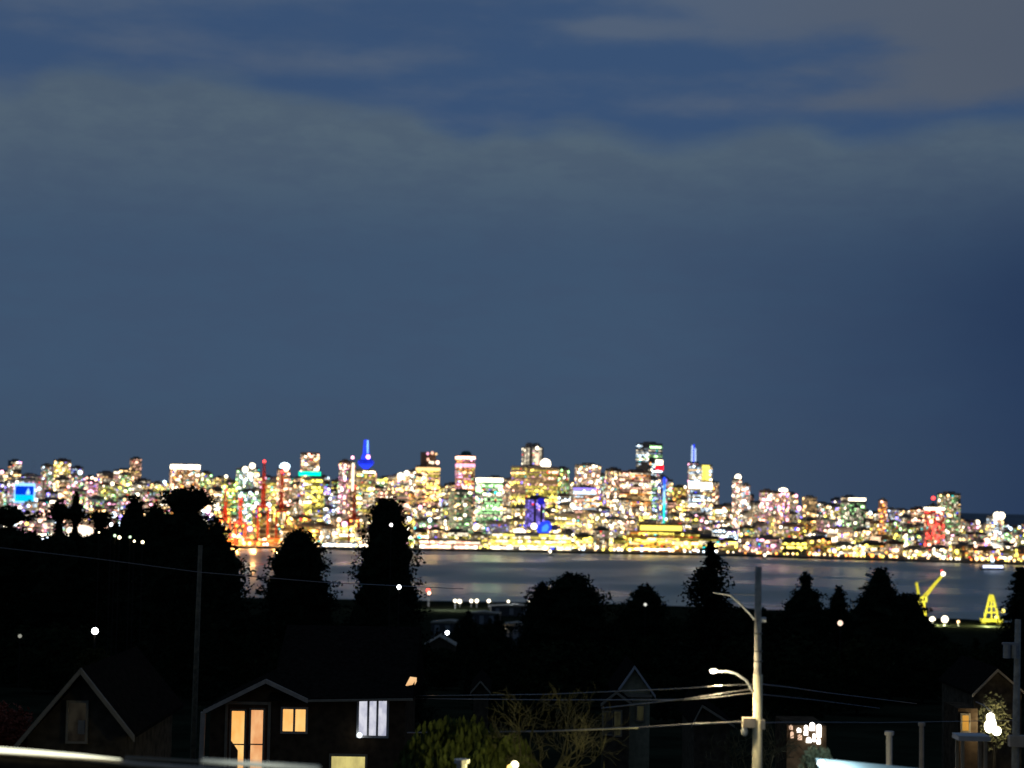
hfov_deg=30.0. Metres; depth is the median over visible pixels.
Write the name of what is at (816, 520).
small windows
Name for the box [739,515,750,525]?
small windows
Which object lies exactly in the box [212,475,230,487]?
city tower
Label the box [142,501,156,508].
city tower
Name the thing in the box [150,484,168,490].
small windows
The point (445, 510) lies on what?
city tower
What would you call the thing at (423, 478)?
small windows
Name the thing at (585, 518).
small windows
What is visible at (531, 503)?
small windows
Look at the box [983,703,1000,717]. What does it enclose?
window
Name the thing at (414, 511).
small windows
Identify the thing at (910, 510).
small windows
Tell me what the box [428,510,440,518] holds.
small windows
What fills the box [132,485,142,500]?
small windows
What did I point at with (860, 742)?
ground
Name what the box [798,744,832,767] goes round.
lit shrub
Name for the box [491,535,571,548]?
small windows
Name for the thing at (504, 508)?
small windows
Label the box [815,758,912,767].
carport
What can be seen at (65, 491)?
small windows
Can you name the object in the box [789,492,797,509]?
city tower
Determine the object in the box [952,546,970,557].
small windows
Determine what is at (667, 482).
small windows
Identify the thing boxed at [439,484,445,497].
city tower
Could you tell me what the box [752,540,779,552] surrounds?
small windows
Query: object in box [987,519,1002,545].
small windows
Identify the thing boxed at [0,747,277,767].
roof edge
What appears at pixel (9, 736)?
rusty hedge
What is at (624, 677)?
turreted house
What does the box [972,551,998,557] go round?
small windows
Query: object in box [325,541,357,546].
ferry terminal
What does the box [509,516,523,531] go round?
city block
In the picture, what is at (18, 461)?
small windows
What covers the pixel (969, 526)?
small windows
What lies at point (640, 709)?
window
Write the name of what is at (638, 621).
broadleaf tree
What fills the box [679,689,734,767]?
house
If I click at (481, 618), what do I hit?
door
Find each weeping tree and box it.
[394,714,500,767]
[467,733,537,767]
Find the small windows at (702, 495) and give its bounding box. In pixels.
[689,466,711,522]
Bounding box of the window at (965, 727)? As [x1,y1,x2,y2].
[960,713,970,732]
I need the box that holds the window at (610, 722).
[602,711,613,735]
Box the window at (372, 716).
[356,701,388,737]
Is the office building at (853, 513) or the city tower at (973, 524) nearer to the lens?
the office building at (853, 513)
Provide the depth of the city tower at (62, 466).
4840.10 m
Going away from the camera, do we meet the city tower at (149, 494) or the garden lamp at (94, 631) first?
the garden lamp at (94, 631)
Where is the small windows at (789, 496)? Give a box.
[789,496,797,507]
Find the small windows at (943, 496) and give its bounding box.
[937,495,959,536]
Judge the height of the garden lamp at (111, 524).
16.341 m
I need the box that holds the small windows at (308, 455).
[299,453,318,513]
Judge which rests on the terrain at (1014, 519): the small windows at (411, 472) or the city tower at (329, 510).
the city tower at (329, 510)
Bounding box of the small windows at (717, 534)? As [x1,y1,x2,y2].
[712,530,737,538]
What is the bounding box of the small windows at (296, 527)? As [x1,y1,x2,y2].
[295,527,319,542]
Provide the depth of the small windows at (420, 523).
3978.97 m
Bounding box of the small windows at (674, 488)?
[673,488,686,506]
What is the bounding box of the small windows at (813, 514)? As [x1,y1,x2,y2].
[802,498,816,516]
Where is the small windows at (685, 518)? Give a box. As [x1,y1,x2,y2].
[685,518,697,528]
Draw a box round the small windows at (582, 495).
[573,490,595,530]
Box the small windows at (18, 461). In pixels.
[8,461,21,478]
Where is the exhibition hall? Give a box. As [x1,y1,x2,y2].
[623,523,699,551]
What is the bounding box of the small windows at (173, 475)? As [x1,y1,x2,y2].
[170,469,199,489]
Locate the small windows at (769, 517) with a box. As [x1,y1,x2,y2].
[767,517,774,535]
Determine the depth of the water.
2424.03 m
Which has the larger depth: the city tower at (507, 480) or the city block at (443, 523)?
the city tower at (507, 480)
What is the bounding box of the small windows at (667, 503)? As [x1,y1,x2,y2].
[667,503,675,513]
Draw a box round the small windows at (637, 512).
[632,509,648,520]
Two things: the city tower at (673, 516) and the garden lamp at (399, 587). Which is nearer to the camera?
the garden lamp at (399, 587)
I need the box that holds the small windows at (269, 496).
[266,483,276,523]
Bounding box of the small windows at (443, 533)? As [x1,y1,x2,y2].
[443,533,467,538]
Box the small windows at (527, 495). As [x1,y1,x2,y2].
[510,468,557,507]
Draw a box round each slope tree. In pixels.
[447,621,471,666]
[450,609,483,656]
[467,646,527,727]
[480,614,517,660]
[498,639,608,728]
[514,647,538,705]
[697,635,773,716]
[728,606,750,635]
[739,636,783,715]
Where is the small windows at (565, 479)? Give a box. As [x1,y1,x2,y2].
[557,469,568,493]
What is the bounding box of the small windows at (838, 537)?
[827,529,852,542]
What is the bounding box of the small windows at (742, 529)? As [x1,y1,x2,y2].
[739,529,753,536]
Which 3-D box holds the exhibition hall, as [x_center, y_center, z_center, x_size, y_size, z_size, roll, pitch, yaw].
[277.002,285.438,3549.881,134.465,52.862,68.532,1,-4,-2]
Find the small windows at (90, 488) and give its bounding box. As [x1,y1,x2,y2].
[84,482,97,511]
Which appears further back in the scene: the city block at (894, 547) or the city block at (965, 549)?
the city block at (894, 547)
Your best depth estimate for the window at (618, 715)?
108.74 m
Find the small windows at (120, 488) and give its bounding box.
[119,476,130,495]
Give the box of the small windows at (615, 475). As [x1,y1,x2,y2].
[605,471,619,506]
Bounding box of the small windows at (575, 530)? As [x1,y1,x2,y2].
[555,516,580,532]
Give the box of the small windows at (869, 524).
[869,524,876,535]
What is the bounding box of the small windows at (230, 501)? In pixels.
[222,482,236,513]
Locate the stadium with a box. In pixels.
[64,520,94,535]
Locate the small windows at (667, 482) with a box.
[667,482,672,499]
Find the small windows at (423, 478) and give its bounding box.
[415,471,439,506]
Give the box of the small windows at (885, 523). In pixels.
[885,523,898,535]
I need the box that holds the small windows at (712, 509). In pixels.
[712,509,726,521]
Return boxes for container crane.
[219,489,230,538]
[233,497,245,544]
[256,460,268,542]
[275,470,286,537]
[348,486,359,541]
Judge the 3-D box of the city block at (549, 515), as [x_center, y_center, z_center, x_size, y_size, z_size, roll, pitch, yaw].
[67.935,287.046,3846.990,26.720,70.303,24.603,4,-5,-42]
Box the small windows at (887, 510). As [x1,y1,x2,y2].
[887,510,897,520]
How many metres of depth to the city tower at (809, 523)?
4149.90 m
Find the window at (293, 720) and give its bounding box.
[280,707,307,733]
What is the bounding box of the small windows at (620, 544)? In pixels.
[609,540,623,548]
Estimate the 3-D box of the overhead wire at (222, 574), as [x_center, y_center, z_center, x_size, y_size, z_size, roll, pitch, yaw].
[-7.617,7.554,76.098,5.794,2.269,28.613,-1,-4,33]
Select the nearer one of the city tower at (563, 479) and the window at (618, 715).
the window at (618, 715)
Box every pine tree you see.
[0,498,104,632]
[81,509,116,625]
[99,485,269,659]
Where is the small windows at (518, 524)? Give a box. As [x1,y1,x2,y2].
[509,521,523,531]
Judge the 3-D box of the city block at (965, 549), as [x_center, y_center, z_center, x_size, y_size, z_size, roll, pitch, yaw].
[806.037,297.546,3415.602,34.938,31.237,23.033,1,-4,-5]
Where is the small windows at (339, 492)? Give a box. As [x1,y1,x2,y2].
[338,463,348,519]
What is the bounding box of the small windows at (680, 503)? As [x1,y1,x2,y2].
[677,500,687,512]
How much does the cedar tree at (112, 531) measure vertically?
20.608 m
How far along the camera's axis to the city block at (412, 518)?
3957.83 m
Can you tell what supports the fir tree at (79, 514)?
on the ground at (860, 742)
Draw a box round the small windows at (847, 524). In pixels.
[841,503,865,539]
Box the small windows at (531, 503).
[525,500,544,530]
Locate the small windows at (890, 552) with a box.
[885,544,902,555]
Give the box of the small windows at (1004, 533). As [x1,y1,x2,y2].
[1003,533,1011,541]
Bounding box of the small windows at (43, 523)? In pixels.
[43,523,54,531]
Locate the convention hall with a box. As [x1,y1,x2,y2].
[491,528,571,549]
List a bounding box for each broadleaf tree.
[94,502,170,638]
[505,582,548,667]
[513,571,633,662]
[607,582,686,662]
[726,607,795,651]
[901,591,949,667]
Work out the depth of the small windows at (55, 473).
4839.56 m
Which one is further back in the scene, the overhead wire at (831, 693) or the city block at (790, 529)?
the city block at (790, 529)
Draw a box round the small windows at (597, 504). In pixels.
[575,465,599,506]
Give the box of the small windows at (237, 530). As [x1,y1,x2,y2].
[236,529,252,534]
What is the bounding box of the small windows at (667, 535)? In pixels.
[623,533,698,550]
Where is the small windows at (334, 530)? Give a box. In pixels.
[321,529,338,543]
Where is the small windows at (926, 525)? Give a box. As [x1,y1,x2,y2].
[924,510,943,546]
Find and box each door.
[229,709,247,767]
[248,708,264,767]
[445,625,449,635]
[479,616,483,623]
[513,629,517,644]
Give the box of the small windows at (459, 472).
[455,459,474,503]
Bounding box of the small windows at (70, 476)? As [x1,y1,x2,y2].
[69,476,82,501]
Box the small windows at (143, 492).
[143,492,156,502]
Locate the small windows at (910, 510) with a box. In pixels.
[910,510,923,523]
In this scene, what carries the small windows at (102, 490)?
in the city tower at (108, 490)
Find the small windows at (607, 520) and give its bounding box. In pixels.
[605,520,623,535]
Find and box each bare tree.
[485,682,630,767]
[700,704,805,767]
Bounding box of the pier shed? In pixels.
[420,538,481,548]
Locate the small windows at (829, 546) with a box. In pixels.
[829,546,854,553]
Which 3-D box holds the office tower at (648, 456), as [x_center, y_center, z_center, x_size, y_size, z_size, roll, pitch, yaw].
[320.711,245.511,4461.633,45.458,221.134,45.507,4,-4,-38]
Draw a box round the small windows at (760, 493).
[759,493,772,522]
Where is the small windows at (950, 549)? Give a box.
[926,548,951,556]
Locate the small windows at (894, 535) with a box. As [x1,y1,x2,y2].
[894,535,912,546]
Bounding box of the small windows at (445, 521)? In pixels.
[438,520,448,529]
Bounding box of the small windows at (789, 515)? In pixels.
[789,515,797,523]
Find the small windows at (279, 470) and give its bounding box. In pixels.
[277,470,289,505]
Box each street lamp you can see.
[838,620,842,714]
[942,616,947,625]
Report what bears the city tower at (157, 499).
on the terrain at (1014, 519)
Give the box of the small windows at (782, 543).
[780,543,803,551]
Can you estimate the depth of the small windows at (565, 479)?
4715.92 m
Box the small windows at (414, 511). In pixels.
[409,507,425,516]
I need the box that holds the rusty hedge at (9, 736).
[0,700,33,757]
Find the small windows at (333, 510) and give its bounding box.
[324,508,335,522]
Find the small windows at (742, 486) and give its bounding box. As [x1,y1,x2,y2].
[742,486,749,511]
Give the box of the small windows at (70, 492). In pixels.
[70,492,85,508]
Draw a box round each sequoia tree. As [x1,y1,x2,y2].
[248,526,342,671]
[334,496,445,675]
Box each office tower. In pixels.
[303,476,324,522]
[415,452,439,506]
[455,451,474,504]
[522,443,542,465]
[636,442,662,514]
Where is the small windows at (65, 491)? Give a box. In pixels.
[55,480,69,499]
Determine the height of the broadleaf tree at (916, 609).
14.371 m
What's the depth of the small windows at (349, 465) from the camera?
3944.63 m
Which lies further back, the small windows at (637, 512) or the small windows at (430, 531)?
the small windows at (637, 512)
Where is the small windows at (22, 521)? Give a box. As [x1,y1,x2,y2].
[18,521,40,531]
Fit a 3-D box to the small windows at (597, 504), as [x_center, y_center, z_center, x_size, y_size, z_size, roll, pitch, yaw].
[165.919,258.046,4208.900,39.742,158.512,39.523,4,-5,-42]
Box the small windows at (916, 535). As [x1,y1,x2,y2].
[913,535,923,547]
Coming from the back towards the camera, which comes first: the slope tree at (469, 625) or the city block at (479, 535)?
the city block at (479, 535)
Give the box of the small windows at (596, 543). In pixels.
[593,531,608,548]
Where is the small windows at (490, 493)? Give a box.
[475,482,502,529]
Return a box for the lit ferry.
[979,558,1004,569]
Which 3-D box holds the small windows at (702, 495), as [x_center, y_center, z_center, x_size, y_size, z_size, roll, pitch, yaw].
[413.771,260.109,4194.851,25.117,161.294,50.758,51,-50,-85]
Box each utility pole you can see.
[190,545,202,765]
[709,567,765,767]
[1002,619,1023,767]
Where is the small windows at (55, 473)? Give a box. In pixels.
[53,462,70,490]
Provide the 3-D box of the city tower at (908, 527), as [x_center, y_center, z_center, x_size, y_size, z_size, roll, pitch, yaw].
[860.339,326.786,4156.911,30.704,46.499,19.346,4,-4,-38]
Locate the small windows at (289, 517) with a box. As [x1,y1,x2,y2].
[274,509,290,525]
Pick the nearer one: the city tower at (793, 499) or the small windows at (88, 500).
the small windows at (88, 500)
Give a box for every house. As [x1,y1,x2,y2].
[13,646,182,767]
[198,625,423,767]
[424,634,456,672]
[470,669,491,729]
[599,656,655,767]
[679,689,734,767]
[938,655,1023,767]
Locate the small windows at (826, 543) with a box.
[806,540,831,552]
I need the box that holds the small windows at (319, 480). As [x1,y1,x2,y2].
[303,479,323,520]
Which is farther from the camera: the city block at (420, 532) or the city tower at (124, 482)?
the city tower at (124, 482)
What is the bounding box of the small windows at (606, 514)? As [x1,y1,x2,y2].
[600,509,609,516]
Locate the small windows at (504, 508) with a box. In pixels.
[502,508,510,520]
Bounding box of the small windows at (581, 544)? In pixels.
[574,537,592,547]
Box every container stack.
[259,540,265,545]
[267,538,272,544]
[273,538,279,544]
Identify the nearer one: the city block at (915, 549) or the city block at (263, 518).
the city block at (915, 549)
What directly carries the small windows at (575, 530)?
in the city block at (571, 520)
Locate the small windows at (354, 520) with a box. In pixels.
[354,520,367,537]
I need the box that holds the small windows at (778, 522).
[775,492,788,536]
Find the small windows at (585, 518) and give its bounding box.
[582,514,604,533]
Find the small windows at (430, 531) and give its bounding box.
[428,531,441,538]
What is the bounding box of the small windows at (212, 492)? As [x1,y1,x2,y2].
[209,489,221,511]
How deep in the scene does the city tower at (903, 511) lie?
4884.12 m
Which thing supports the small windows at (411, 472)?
in the city tower at (412, 478)
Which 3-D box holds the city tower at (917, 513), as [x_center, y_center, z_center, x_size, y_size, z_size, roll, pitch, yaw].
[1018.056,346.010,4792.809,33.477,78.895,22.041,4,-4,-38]
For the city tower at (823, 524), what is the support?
on the terrain at (1014, 519)
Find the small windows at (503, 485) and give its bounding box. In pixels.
[502,485,509,506]
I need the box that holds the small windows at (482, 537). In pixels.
[469,536,486,546]
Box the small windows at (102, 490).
[99,486,118,504]
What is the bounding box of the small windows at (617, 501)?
[610,500,630,519]
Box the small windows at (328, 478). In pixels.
[324,477,329,494]
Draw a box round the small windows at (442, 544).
[420,543,478,547]
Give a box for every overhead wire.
[0,547,461,588]
[407,721,742,732]
[414,692,752,700]
[416,684,752,695]
[601,688,752,708]
[762,694,879,708]
[763,684,916,703]
[765,720,1011,722]
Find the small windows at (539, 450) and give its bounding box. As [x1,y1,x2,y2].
[522,448,541,465]
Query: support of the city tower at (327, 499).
on the terrain at (1014, 519)
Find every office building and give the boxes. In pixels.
[7,477,44,526]
[169,464,199,506]
[222,479,237,514]
[237,488,259,525]
[266,478,276,523]
[449,488,473,538]
[475,477,502,532]
[510,459,557,507]
[524,495,544,530]
[573,485,595,531]
[620,469,651,517]
[802,495,816,517]
[841,498,865,542]
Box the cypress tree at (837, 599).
[827,585,853,649]
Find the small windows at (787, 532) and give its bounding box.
[776,527,803,538]
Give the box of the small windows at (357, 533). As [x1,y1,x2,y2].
[355,533,369,544]
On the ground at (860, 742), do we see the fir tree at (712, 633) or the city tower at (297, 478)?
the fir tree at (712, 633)
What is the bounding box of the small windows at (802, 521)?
[799,521,815,536]
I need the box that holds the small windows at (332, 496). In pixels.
[332,496,337,513]
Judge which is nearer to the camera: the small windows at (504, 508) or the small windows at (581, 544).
the small windows at (581, 544)
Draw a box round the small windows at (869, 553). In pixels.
[855,545,884,554]
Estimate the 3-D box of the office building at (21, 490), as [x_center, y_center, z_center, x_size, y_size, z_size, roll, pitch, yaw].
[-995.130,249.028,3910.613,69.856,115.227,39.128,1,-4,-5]
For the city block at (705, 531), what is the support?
on the terrain at (1014, 519)
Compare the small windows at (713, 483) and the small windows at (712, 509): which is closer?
the small windows at (712, 509)
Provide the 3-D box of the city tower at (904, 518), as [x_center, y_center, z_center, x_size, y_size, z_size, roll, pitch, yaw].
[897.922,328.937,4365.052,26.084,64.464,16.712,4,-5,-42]
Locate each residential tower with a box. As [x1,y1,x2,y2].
[130,457,141,478]
[236,463,254,495]
[276,463,289,505]
[299,452,320,513]
[338,459,350,519]
[348,456,355,515]
[605,467,620,506]
[687,444,698,510]
[732,474,741,536]
[741,483,749,511]
[759,489,773,522]
[775,488,788,536]
[878,498,886,534]
[937,491,960,536]
[986,512,1004,545]
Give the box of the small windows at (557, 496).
[557,496,569,505]
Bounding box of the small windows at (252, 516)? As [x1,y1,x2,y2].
[252,516,272,535]
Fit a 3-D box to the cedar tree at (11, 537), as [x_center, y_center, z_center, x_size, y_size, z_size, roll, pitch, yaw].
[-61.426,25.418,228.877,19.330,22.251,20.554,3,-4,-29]
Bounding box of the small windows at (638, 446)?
[636,445,661,513]
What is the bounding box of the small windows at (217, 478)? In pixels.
[212,478,225,487]
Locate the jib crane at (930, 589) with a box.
[915,570,944,615]
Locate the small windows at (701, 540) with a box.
[699,539,718,549]
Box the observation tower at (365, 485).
[356,440,374,522]
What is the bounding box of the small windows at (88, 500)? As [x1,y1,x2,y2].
[88,500,103,509]
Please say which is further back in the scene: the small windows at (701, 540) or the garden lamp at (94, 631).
the small windows at (701, 540)
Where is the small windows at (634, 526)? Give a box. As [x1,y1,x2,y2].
[625,522,637,530]
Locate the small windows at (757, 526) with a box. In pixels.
[754,526,767,536]
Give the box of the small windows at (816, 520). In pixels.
[816,520,833,532]
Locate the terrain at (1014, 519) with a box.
[230,513,1023,564]
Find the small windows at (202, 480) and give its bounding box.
[200,474,211,488]
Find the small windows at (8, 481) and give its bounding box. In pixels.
[8,481,41,523]
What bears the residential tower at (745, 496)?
on the terrain at (1014, 519)
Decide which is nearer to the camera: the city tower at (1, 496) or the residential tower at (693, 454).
the city tower at (1, 496)
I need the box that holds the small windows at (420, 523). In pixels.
[414,522,436,535]
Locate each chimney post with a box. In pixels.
[454,758,469,767]
[884,731,893,764]
[918,722,924,767]
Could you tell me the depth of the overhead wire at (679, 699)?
48.97 m
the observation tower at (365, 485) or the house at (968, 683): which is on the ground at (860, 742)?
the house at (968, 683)
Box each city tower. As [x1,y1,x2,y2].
[0,469,7,480]
[0,480,7,490]
[0,489,3,505]
[3,491,7,505]
[8,459,21,478]
[20,473,36,478]
[41,463,52,488]
[45,489,57,496]
[53,458,70,490]
[55,476,69,499]
[69,471,82,504]
[70,488,86,510]
[71,465,82,487]
[84,475,97,480]
[84,479,97,511]
[88,495,103,511]
[98,471,113,494]
[99,482,118,507]
[104,499,116,507]
[113,468,133,492]
[118,495,130,520]
[119,471,130,496]
[131,480,142,500]
[134,478,150,490]
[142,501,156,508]
[143,489,156,502]
[150,480,168,490]
[155,495,168,508]
[200,471,211,488]
[208,486,221,511]
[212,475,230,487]
[248,466,258,487]
[259,475,273,488]
[260,500,270,513]
[289,481,299,504]
[289,505,292,522]
[292,476,299,482]
[293,498,299,515]
[320,475,329,494]
[324,495,331,504]
[324,505,335,522]
[331,478,338,496]
[332,492,337,513]
[375,485,383,497]
[377,476,387,486]
[383,487,386,497]
[407,469,415,491]
[409,490,414,504]
[409,503,426,517]
[427,505,441,518]
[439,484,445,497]
[439,496,447,517]
[442,504,448,517]
[444,482,454,497]
[473,505,475,520]
[474,491,475,506]
[490,475,503,480]
[502,481,509,506]
[502,505,510,521]
[505,477,510,494]
[511,504,524,517]
[546,506,558,512]
[557,466,568,493]
[557,493,569,507]
[559,501,572,512]
[569,480,574,500]
[596,506,609,516]
[600,473,605,490]
[600,491,602,505]
[603,485,604,505]
[610,497,630,519]
[632,505,648,520]
[648,513,667,520]
[667,478,672,500]
[667,499,675,513]
[667,512,679,519]
[673,485,686,507]
[676,497,687,513]
[679,511,693,520]
[695,512,708,529]
[709,521,720,529]
[712,480,718,505]
[712,505,726,522]
[719,503,731,511]
[721,517,731,525]
[739,511,751,525]
[750,494,753,501]
[750,502,758,522]
[752,521,767,536]
[767,514,774,536]
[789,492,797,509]
[789,510,797,523]
[790,506,801,523]
[799,517,816,536]
[816,517,833,532]
[817,501,827,512]
[817,511,822,518]
[823,503,840,519]
[831,497,840,504]
[834,518,840,525]
[841,495,856,499]
[866,509,872,517]
[869,520,877,535]
[872,510,877,519]
[885,520,898,536]
[887,507,898,520]
[896,508,909,514]
[899,514,910,529]
[900,523,915,531]
[910,506,923,523]
[916,523,923,531]
[960,517,963,527]
[960,527,965,534]
[964,520,967,532]
[965,531,982,543]
[968,519,979,531]
[979,522,986,532]
[1003,521,1008,526]
[1003,529,1012,542]
[1009,525,1022,531]
[1012,530,1023,545]
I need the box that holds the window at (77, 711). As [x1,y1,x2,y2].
[65,700,88,743]
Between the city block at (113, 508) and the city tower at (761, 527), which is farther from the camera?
the city tower at (761, 527)
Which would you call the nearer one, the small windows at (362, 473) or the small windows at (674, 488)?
the small windows at (362, 473)
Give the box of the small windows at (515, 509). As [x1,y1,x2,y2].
[511,509,524,517]
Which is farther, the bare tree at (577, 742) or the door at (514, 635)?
the door at (514, 635)
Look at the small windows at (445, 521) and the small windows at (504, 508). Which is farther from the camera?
the small windows at (504, 508)
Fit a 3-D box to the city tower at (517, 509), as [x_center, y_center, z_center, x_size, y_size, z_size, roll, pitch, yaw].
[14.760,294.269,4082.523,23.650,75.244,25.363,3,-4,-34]
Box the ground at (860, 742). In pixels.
[0,597,1023,767]
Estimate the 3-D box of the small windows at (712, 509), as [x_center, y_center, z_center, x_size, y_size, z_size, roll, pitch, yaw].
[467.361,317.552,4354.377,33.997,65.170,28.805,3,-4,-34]
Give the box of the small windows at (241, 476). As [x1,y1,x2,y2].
[236,471,253,494]
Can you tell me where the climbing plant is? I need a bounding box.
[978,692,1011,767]
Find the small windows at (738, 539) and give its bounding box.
[738,539,751,551]
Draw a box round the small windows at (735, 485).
[732,481,741,531]
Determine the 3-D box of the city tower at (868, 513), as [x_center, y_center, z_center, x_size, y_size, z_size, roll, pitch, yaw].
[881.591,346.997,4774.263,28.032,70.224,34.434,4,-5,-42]
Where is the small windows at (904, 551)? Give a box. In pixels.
[904,551,925,555]
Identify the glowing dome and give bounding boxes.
[537,521,551,532]
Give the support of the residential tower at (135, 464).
on the terrain at (1014, 519)
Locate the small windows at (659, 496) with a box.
[657,479,666,521]
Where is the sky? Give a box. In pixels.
[0,0,1023,514]
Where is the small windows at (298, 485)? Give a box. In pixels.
[289,485,299,504]
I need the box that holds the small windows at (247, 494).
[237,492,259,524]
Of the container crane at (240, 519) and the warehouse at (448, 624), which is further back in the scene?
the container crane at (240, 519)
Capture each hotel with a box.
[387,471,408,513]
[575,463,600,506]
[924,506,944,546]
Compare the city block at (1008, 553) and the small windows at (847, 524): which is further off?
the small windows at (847, 524)
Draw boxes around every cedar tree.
[0,504,48,641]
[104,525,118,537]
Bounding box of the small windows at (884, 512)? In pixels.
[878,502,886,534]
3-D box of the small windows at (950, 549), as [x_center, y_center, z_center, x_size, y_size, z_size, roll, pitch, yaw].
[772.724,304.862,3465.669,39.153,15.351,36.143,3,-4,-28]
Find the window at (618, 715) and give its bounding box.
[612,710,621,736]
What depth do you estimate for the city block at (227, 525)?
3616.62 m
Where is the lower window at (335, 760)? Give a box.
[329,754,367,767]
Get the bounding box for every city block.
[18,518,40,532]
[23,500,36,518]
[37,497,65,530]
[42,518,54,532]
[89,506,105,520]
[105,506,117,522]
[199,509,214,523]
[215,508,230,524]
[222,521,233,538]
[231,515,236,522]
[236,524,254,542]
[252,512,272,538]
[259,524,281,542]
[274,504,290,526]
[280,525,294,543]
[291,514,310,527]
[295,522,320,543]
[315,521,330,525]
[321,524,338,543]
[329,514,345,525]
[339,520,353,541]
[347,515,367,539]
[355,528,369,545]
[401,514,414,532]
[406,531,413,546]
[414,517,437,537]
[414,527,427,545]
[428,526,442,538]
[438,517,448,529]
[443,528,467,538]
[469,531,486,547]
[473,521,482,532]
[486,520,508,533]
[487,534,490,546]
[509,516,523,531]
[526,523,537,531]
[544,509,554,524]
[549,525,560,532]
[555,511,581,533]
[561,529,573,547]
[574,532,592,548]
[582,510,605,533]
[593,526,609,549]
[605,516,624,536]
[609,536,623,549]
[624,518,638,530]
[637,519,655,530]
[667,519,684,531]
[685,514,698,531]
[698,529,711,533]
[699,533,718,550]
[712,526,738,538]
[719,537,737,550]
[738,535,751,551]
[739,524,754,536]
[751,535,779,552]
[776,522,803,539]
[780,537,805,552]
[803,535,831,553]
[806,531,826,536]
[827,526,852,542]
[829,541,854,554]
[854,527,869,542]
[855,540,884,555]
[870,535,893,541]
[885,539,903,556]
[894,530,913,546]
[903,545,925,556]
[913,531,923,547]
[923,545,951,557]
[944,535,948,546]
[949,535,969,546]
[951,542,974,558]
[970,538,989,546]
[972,546,1000,559]
[991,541,1014,549]
[999,548,1014,559]
[1013,544,1023,559]
[1017,531,1023,545]
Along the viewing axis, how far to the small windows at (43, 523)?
3550.22 m
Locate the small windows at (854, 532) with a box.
[854,532,869,541]
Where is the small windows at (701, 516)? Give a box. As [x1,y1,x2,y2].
[698,516,708,529]
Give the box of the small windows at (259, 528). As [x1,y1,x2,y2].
[259,528,279,541]
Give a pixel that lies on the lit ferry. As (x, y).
(992, 566)
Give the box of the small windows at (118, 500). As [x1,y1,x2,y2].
[118,500,127,516]
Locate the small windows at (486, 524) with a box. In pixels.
[486,524,508,533]
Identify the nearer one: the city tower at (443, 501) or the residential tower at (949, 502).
the residential tower at (949, 502)
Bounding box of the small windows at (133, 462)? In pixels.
[130,459,140,477]
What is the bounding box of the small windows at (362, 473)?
[356,471,374,522]
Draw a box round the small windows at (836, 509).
[823,506,840,519]
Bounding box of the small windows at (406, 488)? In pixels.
[387,477,408,512]
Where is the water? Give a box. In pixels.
[230,548,1023,621]
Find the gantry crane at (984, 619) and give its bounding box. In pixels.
[980,594,1004,623]
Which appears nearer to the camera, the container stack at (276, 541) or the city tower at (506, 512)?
the container stack at (276, 541)
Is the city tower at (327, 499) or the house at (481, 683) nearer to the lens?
the house at (481, 683)
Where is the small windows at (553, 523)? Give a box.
[545,514,554,524]
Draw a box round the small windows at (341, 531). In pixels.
[339,524,353,541]
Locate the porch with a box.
[952,732,990,767]
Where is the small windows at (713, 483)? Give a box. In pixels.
[712,483,718,505]
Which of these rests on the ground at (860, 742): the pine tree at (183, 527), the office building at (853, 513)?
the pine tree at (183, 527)
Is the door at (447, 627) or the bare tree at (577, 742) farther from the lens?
the door at (447, 627)
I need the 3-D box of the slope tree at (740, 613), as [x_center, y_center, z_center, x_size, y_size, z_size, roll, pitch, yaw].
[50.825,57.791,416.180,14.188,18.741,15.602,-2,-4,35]
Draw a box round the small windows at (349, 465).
[348,465,354,514]
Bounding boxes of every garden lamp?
[17,634,21,711]
[92,628,97,647]
[95,532,99,647]
[107,523,112,651]
[111,534,115,655]
[116,536,120,649]
[139,541,143,643]
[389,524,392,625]
[397,585,400,626]
[511,761,518,767]
[817,760,824,764]
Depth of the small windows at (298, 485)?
4459.50 m
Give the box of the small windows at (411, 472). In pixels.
[408,472,414,490]
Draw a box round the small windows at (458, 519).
[449,493,472,536]
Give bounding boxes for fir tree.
[22,491,105,629]
[72,494,158,648]
[159,517,289,683]
[676,540,749,712]
[774,571,843,647]
[836,567,924,652]
[992,567,1023,651]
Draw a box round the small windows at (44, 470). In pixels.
[41,466,52,488]
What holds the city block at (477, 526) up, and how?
on the terrain at (1014, 519)
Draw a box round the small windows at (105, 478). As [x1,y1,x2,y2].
[98,477,112,494]
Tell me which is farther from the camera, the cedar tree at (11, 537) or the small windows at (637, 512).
the small windows at (637, 512)
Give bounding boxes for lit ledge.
[201,758,319,767]
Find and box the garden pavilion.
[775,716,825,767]
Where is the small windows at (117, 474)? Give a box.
[113,470,133,491]
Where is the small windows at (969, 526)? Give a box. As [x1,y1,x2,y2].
[968,523,978,530]
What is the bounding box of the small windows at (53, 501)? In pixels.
[37,501,53,528]
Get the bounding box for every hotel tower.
[656,475,667,522]
[689,464,711,522]
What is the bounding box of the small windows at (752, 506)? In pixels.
[751,506,758,521]
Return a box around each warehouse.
[37,533,68,539]
[430,619,459,637]
[469,610,501,624]
[490,603,526,615]
[504,621,522,644]
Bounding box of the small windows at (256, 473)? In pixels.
[254,469,258,486]
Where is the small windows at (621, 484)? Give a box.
[620,473,650,515]
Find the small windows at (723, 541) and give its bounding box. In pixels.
[719,541,737,549]
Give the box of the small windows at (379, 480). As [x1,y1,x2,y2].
[377,478,387,486]
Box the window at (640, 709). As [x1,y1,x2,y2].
[635,704,644,721]
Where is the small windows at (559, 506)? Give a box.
[559,506,572,512]

